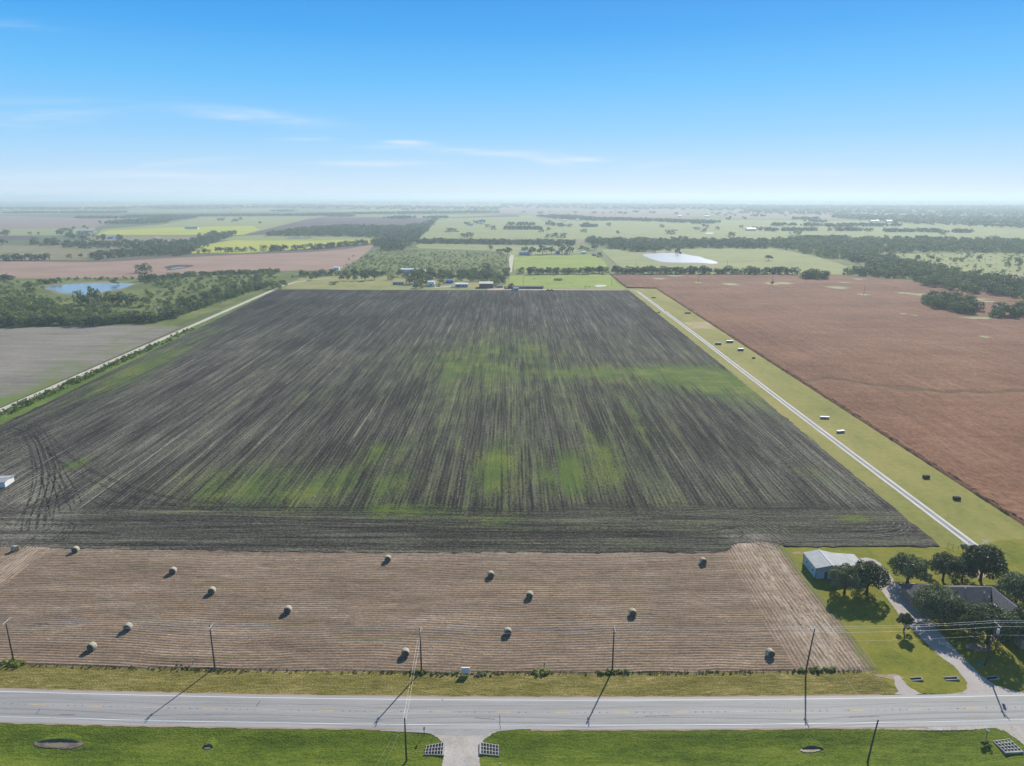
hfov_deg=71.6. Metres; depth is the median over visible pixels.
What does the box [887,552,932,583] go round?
live oak
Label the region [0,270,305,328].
grass field
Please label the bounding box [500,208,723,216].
mauve field
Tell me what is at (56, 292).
pond bank
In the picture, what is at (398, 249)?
woodland floor
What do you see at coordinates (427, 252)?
scrub field
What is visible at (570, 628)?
power wire
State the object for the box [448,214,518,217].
brown field
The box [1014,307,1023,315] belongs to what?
tree
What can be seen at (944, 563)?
live oak
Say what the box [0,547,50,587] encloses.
stubble field
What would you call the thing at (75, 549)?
round bale
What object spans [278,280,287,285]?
tree
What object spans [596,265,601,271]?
tree
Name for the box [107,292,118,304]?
tree
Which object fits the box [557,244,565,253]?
tree
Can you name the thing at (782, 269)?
tree
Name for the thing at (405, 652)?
round bale
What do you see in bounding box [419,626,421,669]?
power pole
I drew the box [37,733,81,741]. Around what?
mud bank
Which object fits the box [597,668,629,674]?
weed clump
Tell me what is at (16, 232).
pasture
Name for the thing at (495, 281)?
tree
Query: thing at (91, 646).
round bale
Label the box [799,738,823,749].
mud bank
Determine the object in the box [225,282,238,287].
tree
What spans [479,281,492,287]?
barn
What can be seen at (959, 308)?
tree
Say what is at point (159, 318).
tree
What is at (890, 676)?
bare patch
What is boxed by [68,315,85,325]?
tree
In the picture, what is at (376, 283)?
farm yard grass
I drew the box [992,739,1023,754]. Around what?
culvert grate
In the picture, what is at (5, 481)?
white building
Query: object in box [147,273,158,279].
tree
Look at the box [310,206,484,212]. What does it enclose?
pasture
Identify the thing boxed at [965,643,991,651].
bare patch
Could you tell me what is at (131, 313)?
tree
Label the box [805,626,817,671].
power pole
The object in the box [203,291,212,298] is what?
tree
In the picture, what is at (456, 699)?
road edge line
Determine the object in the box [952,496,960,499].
square bale
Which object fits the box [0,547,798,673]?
stubble field
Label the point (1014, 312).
tree
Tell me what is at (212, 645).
power pole
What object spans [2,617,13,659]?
power pole
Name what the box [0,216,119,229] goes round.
mauve field
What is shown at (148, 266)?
tree
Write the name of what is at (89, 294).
tree
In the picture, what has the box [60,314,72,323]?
tree
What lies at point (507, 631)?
round bale
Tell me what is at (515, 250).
pasture
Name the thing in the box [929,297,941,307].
tree
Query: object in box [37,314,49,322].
tree
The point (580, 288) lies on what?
pale grass
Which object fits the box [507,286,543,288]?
long shed
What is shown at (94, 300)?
tree
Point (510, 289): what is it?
yard dirt
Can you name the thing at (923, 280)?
tree
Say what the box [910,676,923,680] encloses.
culvert
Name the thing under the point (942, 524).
gravel track
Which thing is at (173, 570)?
round bale
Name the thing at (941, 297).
tree
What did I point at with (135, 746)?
verge
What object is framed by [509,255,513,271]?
dirt lane
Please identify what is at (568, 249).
tree
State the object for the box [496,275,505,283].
tree
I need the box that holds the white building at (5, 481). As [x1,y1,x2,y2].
[0,475,14,487]
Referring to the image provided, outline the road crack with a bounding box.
[35,699,875,728]
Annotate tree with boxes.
[0,316,11,325]
[8,314,19,325]
[14,318,28,324]
[24,313,39,324]
[31,316,43,323]
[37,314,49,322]
[42,314,56,325]
[45,314,61,323]
[53,315,66,323]
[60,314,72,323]
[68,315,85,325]
[71,290,84,304]
[80,296,89,304]
[85,286,96,299]
[88,315,104,324]
[89,297,99,305]
[93,289,103,302]
[97,314,111,324]
[102,291,112,302]
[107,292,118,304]
[110,314,120,323]
[114,291,128,304]
[115,312,126,321]
[125,293,138,304]
[127,313,139,321]
[128,310,138,320]
[133,264,143,272]
[134,313,145,321]
[137,297,150,306]
[138,272,149,280]
[141,262,152,272]
[141,312,157,321]
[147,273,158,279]
[155,314,162,319]
[158,311,170,319]
[167,308,176,315]
[193,301,203,309]
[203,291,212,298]
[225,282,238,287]
[269,281,281,287]
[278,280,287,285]
[360,272,368,280]
[405,275,416,283]
[412,271,423,281]
[413,281,423,287]
[419,277,428,284]
[424,274,432,280]
[466,273,474,279]
[481,262,492,271]
[490,278,499,285]
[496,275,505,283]
[528,246,537,254]
[537,244,547,253]
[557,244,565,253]
[565,245,573,253]
[590,243,597,249]
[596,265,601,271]
[645,265,655,273]
[659,266,667,273]
[687,265,697,273]
[697,265,706,273]
[723,265,733,273]
[744,266,752,273]
[746,266,758,274]
[777,266,785,274]
[790,267,800,274]
[798,270,809,277]
[814,271,823,278]
[823,271,829,278]
[881,269,892,277]
[892,269,901,276]
[913,272,922,279]
[919,276,931,284]
[922,297,931,304]
[927,277,936,284]
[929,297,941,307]
[934,295,951,305]
[936,301,947,308]
[940,291,953,296]
[947,281,958,289]
[947,302,958,310]
[954,300,970,311]
[955,303,968,312]
[964,306,977,313]
[966,285,981,293]
[967,299,978,309]
[972,301,984,310]
[977,275,991,280]
[979,282,990,290]
[988,307,1001,316]
[991,301,1008,313]
[993,287,1002,294]
[993,309,1006,317]
[999,303,1017,314]
[1003,280,1017,286]
[1006,308,1020,316]
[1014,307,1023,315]
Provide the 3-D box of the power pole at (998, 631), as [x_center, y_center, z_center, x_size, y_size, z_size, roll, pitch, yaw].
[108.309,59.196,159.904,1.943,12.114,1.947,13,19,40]
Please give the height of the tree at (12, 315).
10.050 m
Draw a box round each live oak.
[828,562,867,593]
[852,559,891,592]
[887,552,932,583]
[896,612,914,631]
[910,583,969,624]
[927,551,966,580]
[952,555,978,581]
[957,600,1023,647]
[960,544,1008,581]
[994,571,1023,602]
[1009,602,1023,631]
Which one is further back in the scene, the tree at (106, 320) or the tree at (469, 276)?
the tree at (469, 276)
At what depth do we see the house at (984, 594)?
181.34 m
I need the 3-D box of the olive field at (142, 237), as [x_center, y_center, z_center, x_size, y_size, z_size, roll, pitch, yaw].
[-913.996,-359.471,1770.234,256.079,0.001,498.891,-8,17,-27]
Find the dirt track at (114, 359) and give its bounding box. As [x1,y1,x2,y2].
[0,278,328,411]
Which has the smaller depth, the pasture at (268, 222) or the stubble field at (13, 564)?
the stubble field at (13, 564)
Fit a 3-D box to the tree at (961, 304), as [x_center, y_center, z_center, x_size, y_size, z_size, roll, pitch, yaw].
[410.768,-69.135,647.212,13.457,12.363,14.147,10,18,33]
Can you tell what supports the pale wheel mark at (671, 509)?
on the ploughed field at (167, 420)
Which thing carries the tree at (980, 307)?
on the ground at (378, 202)
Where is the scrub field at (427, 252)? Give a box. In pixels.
[342,248,509,275]
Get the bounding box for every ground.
[0,198,1023,727]
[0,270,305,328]
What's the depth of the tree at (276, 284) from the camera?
814.80 m
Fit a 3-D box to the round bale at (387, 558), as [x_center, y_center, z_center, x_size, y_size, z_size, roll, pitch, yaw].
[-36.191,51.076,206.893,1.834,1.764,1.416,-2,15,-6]
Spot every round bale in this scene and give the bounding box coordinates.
[11,545,18,551]
[71,546,79,552]
[87,642,96,650]
[123,622,132,630]
[169,566,176,573]
[208,586,215,593]
[284,605,291,613]
[385,555,390,561]
[401,647,408,656]
[487,570,493,577]
[504,627,511,635]
[526,591,532,598]
[629,608,636,616]
[699,557,706,564]
[765,648,774,657]
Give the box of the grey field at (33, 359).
[0,325,180,406]
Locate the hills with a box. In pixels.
[0,195,120,200]
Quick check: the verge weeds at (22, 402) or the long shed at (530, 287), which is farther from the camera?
the long shed at (530, 287)
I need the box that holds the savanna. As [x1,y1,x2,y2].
[895,253,1023,274]
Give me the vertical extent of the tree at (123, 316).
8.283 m
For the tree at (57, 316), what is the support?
on the grass field at (139, 288)
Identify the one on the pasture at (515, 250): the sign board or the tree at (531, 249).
the tree at (531, 249)
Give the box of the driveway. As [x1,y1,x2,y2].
[860,558,1022,693]
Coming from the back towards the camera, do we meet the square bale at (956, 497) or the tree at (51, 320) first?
the tree at (51, 320)
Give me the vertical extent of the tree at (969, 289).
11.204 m
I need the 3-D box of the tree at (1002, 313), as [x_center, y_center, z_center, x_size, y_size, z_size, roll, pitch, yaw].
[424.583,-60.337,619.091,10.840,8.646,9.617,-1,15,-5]
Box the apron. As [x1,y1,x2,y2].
[380,729,515,734]
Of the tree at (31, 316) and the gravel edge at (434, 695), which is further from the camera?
the tree at (31, 316)
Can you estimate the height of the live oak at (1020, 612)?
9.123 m
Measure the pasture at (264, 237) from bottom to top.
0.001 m
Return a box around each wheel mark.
[4,299,899,554]
[6,386,909,548]
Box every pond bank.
[41,281,138,296]
[641,252,718,264]
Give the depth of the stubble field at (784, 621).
182.18 m
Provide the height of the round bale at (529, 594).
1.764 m
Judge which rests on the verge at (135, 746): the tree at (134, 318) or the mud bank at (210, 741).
the mud bank at (210, 741)
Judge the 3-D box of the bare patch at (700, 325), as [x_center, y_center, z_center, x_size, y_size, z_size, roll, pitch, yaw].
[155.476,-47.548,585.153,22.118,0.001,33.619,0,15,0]
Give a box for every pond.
[45,283,133,294]
[643,253,717,263]
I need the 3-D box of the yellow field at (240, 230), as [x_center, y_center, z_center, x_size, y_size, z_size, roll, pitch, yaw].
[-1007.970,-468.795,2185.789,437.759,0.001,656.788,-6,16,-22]
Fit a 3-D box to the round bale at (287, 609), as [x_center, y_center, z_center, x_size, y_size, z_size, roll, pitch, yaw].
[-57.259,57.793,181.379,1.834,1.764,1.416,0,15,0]
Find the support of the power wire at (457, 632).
attached to the power pole at (998, 631)
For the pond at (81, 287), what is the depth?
825.90 m
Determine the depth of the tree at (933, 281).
827.37 m
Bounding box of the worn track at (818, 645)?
[741,546,860,666]
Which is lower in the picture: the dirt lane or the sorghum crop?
the sorghum crop
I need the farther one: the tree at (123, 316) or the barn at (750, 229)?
the barn at (750, 229)
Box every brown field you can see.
[0,236,36,239]
[245,217,428,234]
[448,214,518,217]
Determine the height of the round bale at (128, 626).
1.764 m
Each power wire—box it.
[5,631,987,641]
[9,623,1015,633]
[12,617,997,627]
[12,619,1017,629]
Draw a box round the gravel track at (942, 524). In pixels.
[550,289,987,557]
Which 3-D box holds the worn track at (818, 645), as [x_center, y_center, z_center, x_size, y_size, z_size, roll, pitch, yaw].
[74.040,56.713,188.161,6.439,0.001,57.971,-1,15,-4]
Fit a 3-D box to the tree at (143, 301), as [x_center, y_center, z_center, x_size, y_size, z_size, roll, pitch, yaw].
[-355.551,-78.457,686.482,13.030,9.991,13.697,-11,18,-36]
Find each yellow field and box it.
[97,226,259,234]
[191,239,371,252]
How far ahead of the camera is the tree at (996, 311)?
619.06 m
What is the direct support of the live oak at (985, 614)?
on the lawn at (864, 617)
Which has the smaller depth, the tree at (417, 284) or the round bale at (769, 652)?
the round bale at (769, 652)
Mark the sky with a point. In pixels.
(99, 98)
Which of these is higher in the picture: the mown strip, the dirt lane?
the dirt lane
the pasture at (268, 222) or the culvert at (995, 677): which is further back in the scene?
the pasture at (268, 222)
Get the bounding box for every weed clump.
[0,658,25,666]
[410,669,426,674]
[430,671,459,675]
[474,671,492,676]
[532,668,550,675]
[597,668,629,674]
[797,665,835,672]
[980,740,991,746]
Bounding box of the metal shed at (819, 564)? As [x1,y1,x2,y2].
[803,549,862,578]
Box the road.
[0,689,1023,728]
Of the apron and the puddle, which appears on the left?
the puddle
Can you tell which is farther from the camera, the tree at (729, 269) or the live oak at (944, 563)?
the tree at (729, 269)
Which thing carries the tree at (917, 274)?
on the woodland floor at (847, 262)
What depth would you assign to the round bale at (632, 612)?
179.51 m
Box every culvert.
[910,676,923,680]
[943,676,959,679]
[986,675,999,679]
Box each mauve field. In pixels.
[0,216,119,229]
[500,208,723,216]
[721,212,845,218]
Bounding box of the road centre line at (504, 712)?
[31,704,972,712]
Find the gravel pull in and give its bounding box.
[894,675,921,694]
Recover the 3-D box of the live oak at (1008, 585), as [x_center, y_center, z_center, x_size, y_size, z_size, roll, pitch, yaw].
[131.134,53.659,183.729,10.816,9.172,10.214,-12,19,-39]
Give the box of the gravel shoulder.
[860,725,992,730]
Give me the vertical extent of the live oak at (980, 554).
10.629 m
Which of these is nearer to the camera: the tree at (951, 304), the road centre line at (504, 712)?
the road centre line at (504, 712)
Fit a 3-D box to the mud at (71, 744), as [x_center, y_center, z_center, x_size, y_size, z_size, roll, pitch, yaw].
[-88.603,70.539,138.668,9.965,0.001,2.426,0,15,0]
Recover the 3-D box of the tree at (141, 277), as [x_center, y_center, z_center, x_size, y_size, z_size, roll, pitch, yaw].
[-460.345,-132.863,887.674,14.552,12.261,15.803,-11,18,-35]
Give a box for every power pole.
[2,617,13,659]
[208,622,215,667]
[404,718,407,761]
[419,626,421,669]
[611,627,615,670]
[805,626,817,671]
[867,720,878,762]
[984,621,1001,665]
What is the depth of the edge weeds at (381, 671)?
158.88 m
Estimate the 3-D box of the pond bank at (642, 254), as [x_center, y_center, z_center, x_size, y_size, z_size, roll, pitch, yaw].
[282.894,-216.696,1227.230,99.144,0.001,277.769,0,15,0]
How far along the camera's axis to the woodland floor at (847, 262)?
1336.39 m
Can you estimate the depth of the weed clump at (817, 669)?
159.16 m
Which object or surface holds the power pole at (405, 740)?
on the verge at (135, 746)
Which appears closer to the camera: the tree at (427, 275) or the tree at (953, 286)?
the tree at (953, 286)
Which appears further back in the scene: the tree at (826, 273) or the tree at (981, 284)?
the tree at (826, 273)
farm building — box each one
[401,268,413,271]
[428,281,434,285]
[445,279,453,282]
[455,283,467,286]
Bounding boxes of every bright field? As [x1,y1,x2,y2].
[509,274,624,287]
[513,255,610,271]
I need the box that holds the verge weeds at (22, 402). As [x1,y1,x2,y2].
[0,327,194,416]
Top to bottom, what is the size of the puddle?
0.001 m
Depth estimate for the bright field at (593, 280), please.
896.52 m
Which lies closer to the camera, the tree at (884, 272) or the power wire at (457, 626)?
the power wire at (457, 626)
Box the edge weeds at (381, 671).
[3,662,861,674]
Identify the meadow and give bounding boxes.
[421,216,545,238]
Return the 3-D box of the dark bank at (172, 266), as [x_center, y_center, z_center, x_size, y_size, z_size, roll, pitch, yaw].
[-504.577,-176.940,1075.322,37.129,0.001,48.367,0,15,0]
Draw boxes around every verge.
[0,289,286,424]
[0,664,897,696]
[0,723,1023,765]
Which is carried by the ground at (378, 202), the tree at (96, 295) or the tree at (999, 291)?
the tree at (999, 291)
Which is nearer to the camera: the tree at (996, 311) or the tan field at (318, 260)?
the tree at (996, 311)
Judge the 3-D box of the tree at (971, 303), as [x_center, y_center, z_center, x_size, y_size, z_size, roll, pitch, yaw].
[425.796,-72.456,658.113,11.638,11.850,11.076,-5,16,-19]
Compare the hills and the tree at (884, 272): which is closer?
the tree at (884, 272)
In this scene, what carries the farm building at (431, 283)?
on the farm yard grass at (376, 283)
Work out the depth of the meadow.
2260.95 m
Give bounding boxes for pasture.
[0,228,94,235]
[96,216,322,234]
[222,235,375,240]
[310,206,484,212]
[414,214,496,217]
[416,243,580,255]
[542,220,1023,239]
[602,248,848,274]
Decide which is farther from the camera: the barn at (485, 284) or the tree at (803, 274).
the tree at (803, 274)
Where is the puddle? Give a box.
[44,743,67,746]
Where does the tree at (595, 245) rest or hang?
on the ground at (378, 202)
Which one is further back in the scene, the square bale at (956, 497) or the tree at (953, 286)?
the tree at (953, 286)
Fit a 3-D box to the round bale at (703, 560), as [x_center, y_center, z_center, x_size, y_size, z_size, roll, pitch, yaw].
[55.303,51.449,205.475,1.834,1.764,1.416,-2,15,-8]
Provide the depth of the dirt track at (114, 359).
499.23 m
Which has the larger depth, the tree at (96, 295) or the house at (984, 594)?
the tree at (96, 295)
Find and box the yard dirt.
[487,288,544,289]
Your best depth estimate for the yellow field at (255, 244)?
1564.24 m
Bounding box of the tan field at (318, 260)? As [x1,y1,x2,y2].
[0,245,372,277]
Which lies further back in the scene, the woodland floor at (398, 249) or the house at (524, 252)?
the woodland floor at (398, 249)
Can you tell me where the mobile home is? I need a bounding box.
[393,281,403,284]
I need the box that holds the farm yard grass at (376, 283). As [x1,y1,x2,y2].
[278,276,508,289]
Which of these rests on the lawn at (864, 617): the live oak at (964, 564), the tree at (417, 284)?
the live oak at (964, 564)
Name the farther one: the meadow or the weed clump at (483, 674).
the meadow
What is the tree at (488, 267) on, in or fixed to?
on the scrub field at (427, 252)
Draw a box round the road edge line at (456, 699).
[0,691,1023,724]
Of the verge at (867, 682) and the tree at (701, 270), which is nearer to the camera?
the verge at (867, 682)
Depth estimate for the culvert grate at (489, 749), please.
136.69 m
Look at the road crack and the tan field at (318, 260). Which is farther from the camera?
the tan field at (318, 260)
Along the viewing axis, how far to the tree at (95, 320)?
582.73 m
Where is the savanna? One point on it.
(999, 264)
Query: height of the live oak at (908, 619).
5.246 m
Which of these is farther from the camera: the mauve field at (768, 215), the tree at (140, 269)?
the mauve field at (768, 215)
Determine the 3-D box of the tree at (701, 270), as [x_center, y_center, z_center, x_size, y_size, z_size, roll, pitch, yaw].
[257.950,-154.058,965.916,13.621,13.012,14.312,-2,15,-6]
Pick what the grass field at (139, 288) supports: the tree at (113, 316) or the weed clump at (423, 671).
the tree at (113, 316)
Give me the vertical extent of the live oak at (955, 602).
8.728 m
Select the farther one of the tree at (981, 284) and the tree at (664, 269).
the tree at (664, 269)
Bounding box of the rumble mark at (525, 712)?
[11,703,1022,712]
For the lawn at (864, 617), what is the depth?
172.92 m
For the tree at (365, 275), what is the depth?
891.92 m
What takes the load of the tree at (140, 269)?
on the tan field at (318, 260)
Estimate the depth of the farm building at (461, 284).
830.70 m
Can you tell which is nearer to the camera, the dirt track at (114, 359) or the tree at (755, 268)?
the dirt track at (114, 359)
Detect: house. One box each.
[519,251,529,254]
[899,584,1023,648]
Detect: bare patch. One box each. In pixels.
[684,322,714,328]
[874,674,904,679]
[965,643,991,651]
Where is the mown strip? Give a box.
[624,288,1023,546]
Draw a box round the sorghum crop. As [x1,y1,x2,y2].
[611,275,1023,525]
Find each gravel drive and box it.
[432,731,497,765]
[978,725,1023,743]
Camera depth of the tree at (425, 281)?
847.07 m
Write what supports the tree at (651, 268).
on the ground at (378, 202)
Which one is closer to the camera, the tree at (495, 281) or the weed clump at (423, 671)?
the weed clump at (423, 671)
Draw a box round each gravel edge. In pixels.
[0,688,881,696]
[0,722,927,730]
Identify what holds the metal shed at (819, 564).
on the lawn at (864, 617)
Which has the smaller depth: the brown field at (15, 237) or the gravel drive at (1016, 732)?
the gravel drive at (1016, 732)
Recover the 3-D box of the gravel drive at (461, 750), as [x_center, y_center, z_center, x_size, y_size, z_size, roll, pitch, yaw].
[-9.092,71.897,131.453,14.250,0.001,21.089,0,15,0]
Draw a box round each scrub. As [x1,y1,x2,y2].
[0,249,1022,318]
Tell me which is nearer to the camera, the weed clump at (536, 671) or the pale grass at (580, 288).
the weed clump at (536, 671)
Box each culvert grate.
[423,742,444,755]
[479,742,499,755]
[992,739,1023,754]
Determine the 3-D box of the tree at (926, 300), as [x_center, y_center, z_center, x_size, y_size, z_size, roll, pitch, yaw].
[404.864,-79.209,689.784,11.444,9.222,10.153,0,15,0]
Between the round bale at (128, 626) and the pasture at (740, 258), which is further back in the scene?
the pasture at (740, 258)
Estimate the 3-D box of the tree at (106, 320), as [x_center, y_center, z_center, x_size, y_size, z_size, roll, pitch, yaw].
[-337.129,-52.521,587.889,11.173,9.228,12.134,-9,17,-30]
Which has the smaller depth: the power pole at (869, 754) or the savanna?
the power pole at (869, 754)
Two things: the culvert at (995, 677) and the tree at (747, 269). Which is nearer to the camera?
the culvert at (995, 677)
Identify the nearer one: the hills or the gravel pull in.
the gravel pull in
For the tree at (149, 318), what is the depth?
597.34 m
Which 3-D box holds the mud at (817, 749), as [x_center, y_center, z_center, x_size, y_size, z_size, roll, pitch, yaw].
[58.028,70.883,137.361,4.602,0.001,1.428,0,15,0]
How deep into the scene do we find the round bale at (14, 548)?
212.20 m
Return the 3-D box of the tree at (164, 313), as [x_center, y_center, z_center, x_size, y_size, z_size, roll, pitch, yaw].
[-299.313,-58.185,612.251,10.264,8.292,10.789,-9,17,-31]
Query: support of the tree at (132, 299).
on the grass field at (139, 288)
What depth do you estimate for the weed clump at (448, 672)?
158.09 m
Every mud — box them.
[34,741,83,748]
[800,748,820,751]
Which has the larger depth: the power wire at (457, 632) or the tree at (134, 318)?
the tree at (134, 318)
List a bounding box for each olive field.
[0,245,131,259]
[86,235,196,244]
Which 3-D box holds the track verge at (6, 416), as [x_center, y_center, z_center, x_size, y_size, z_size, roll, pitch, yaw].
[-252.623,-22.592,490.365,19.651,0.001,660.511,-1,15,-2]
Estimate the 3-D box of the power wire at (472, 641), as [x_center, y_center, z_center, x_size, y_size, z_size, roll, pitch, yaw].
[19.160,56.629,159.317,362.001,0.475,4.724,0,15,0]
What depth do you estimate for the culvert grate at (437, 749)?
136.57 m
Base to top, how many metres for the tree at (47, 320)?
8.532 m
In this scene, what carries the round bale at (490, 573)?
on the stubble field at (360, 607)
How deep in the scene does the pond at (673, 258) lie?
1208.73 m
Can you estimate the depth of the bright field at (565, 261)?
1156.84 m
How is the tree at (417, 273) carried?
on the farm yard grass at (376, 283)
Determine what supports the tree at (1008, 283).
on the woodland floor at (847, 262)
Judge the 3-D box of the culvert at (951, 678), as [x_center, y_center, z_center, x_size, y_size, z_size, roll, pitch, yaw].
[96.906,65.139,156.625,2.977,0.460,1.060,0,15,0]
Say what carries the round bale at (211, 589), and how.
on the stubble field at (360, 607)
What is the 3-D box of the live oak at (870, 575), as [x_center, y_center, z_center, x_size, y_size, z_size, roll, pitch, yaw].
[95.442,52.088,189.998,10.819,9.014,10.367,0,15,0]
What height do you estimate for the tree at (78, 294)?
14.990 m
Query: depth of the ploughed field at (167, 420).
306.27 m
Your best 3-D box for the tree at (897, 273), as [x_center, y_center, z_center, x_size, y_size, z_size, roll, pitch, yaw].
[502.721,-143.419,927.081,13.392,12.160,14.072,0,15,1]
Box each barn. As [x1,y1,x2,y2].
[82,230,96,232]
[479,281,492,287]
[745,228,755,230]
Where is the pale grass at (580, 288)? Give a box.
[543,287,624,289]
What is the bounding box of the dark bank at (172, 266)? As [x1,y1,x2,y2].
[166,265,192,267]
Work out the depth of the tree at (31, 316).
584.39 m
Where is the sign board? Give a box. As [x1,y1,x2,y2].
[461,667,469,675]
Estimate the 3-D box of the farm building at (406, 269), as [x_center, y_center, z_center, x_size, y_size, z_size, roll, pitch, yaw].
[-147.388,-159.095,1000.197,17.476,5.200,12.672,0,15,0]
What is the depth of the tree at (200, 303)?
667.92 m
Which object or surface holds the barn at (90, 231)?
on the pasture at (16, 232)
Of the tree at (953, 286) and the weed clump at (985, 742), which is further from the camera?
the tree at (953, 286)
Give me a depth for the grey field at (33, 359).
489.90 m
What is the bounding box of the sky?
[0,0,1023,197]
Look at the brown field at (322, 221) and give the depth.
2975.79 m
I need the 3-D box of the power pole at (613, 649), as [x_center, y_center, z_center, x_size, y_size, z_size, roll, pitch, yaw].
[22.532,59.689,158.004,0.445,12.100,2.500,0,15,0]
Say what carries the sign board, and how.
on the verge at (867, 682)
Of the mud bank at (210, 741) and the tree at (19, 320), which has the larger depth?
the tree at (19, 320)
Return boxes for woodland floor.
[265,218,438,250]
[586,239,1021,297]
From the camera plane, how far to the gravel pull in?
153.58 m
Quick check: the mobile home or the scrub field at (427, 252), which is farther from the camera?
the scrub field at (427, 252)
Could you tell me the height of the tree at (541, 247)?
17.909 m
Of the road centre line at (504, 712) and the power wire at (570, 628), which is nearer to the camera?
the road centre line at (504, 712)
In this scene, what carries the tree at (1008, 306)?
on the ground at (378, 202)
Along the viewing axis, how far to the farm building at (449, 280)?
867.53 m
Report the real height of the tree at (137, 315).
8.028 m
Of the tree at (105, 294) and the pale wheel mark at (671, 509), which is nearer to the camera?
the pale wheel mark at (671, 509)
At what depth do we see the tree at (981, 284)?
795.82 m
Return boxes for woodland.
[0,200,1023,324]
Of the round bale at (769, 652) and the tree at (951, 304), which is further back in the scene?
the tree at (951, 304)
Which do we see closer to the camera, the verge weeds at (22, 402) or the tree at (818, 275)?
the verge weeds at (22, 402)
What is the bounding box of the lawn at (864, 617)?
[784,539,1023,693]
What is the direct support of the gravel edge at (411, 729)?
on the verge at (135, 746)
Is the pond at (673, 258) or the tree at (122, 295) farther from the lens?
the pond at (673, 258)
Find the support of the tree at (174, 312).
on the grass field at (139, 288)
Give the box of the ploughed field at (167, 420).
[0,290,939,552]
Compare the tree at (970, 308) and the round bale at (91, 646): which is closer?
the round bale at (91, 646)
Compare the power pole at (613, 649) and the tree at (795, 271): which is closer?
the power pole at (613, 649)
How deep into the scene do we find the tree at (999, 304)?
633.96 m
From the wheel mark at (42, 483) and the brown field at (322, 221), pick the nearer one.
the wheel mark at (42, 483)
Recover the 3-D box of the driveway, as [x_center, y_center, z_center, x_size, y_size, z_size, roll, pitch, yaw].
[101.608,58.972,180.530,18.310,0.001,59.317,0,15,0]
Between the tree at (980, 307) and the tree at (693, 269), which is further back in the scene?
the tree at (693, 269)
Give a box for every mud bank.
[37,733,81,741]
[202,737,216,747]
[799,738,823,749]
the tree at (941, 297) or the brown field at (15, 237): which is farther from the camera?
the brown field at (15, 237)
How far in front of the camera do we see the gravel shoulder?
142.05 m
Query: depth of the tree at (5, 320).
579.08 m
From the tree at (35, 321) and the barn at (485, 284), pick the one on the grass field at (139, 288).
the tree at (35, 321)
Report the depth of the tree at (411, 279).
856.88 m
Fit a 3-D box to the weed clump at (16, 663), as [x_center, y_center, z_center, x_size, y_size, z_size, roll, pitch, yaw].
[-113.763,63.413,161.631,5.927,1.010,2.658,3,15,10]
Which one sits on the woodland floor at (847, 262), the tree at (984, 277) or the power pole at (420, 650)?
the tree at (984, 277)
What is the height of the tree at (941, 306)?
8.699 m
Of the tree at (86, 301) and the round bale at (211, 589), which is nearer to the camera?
the round bale at (211, 589)
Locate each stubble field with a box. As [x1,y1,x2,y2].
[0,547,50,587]
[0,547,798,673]
[725,542,877,671]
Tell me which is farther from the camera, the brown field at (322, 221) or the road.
the brown field at (322, 221)
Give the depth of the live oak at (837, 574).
187.43 m

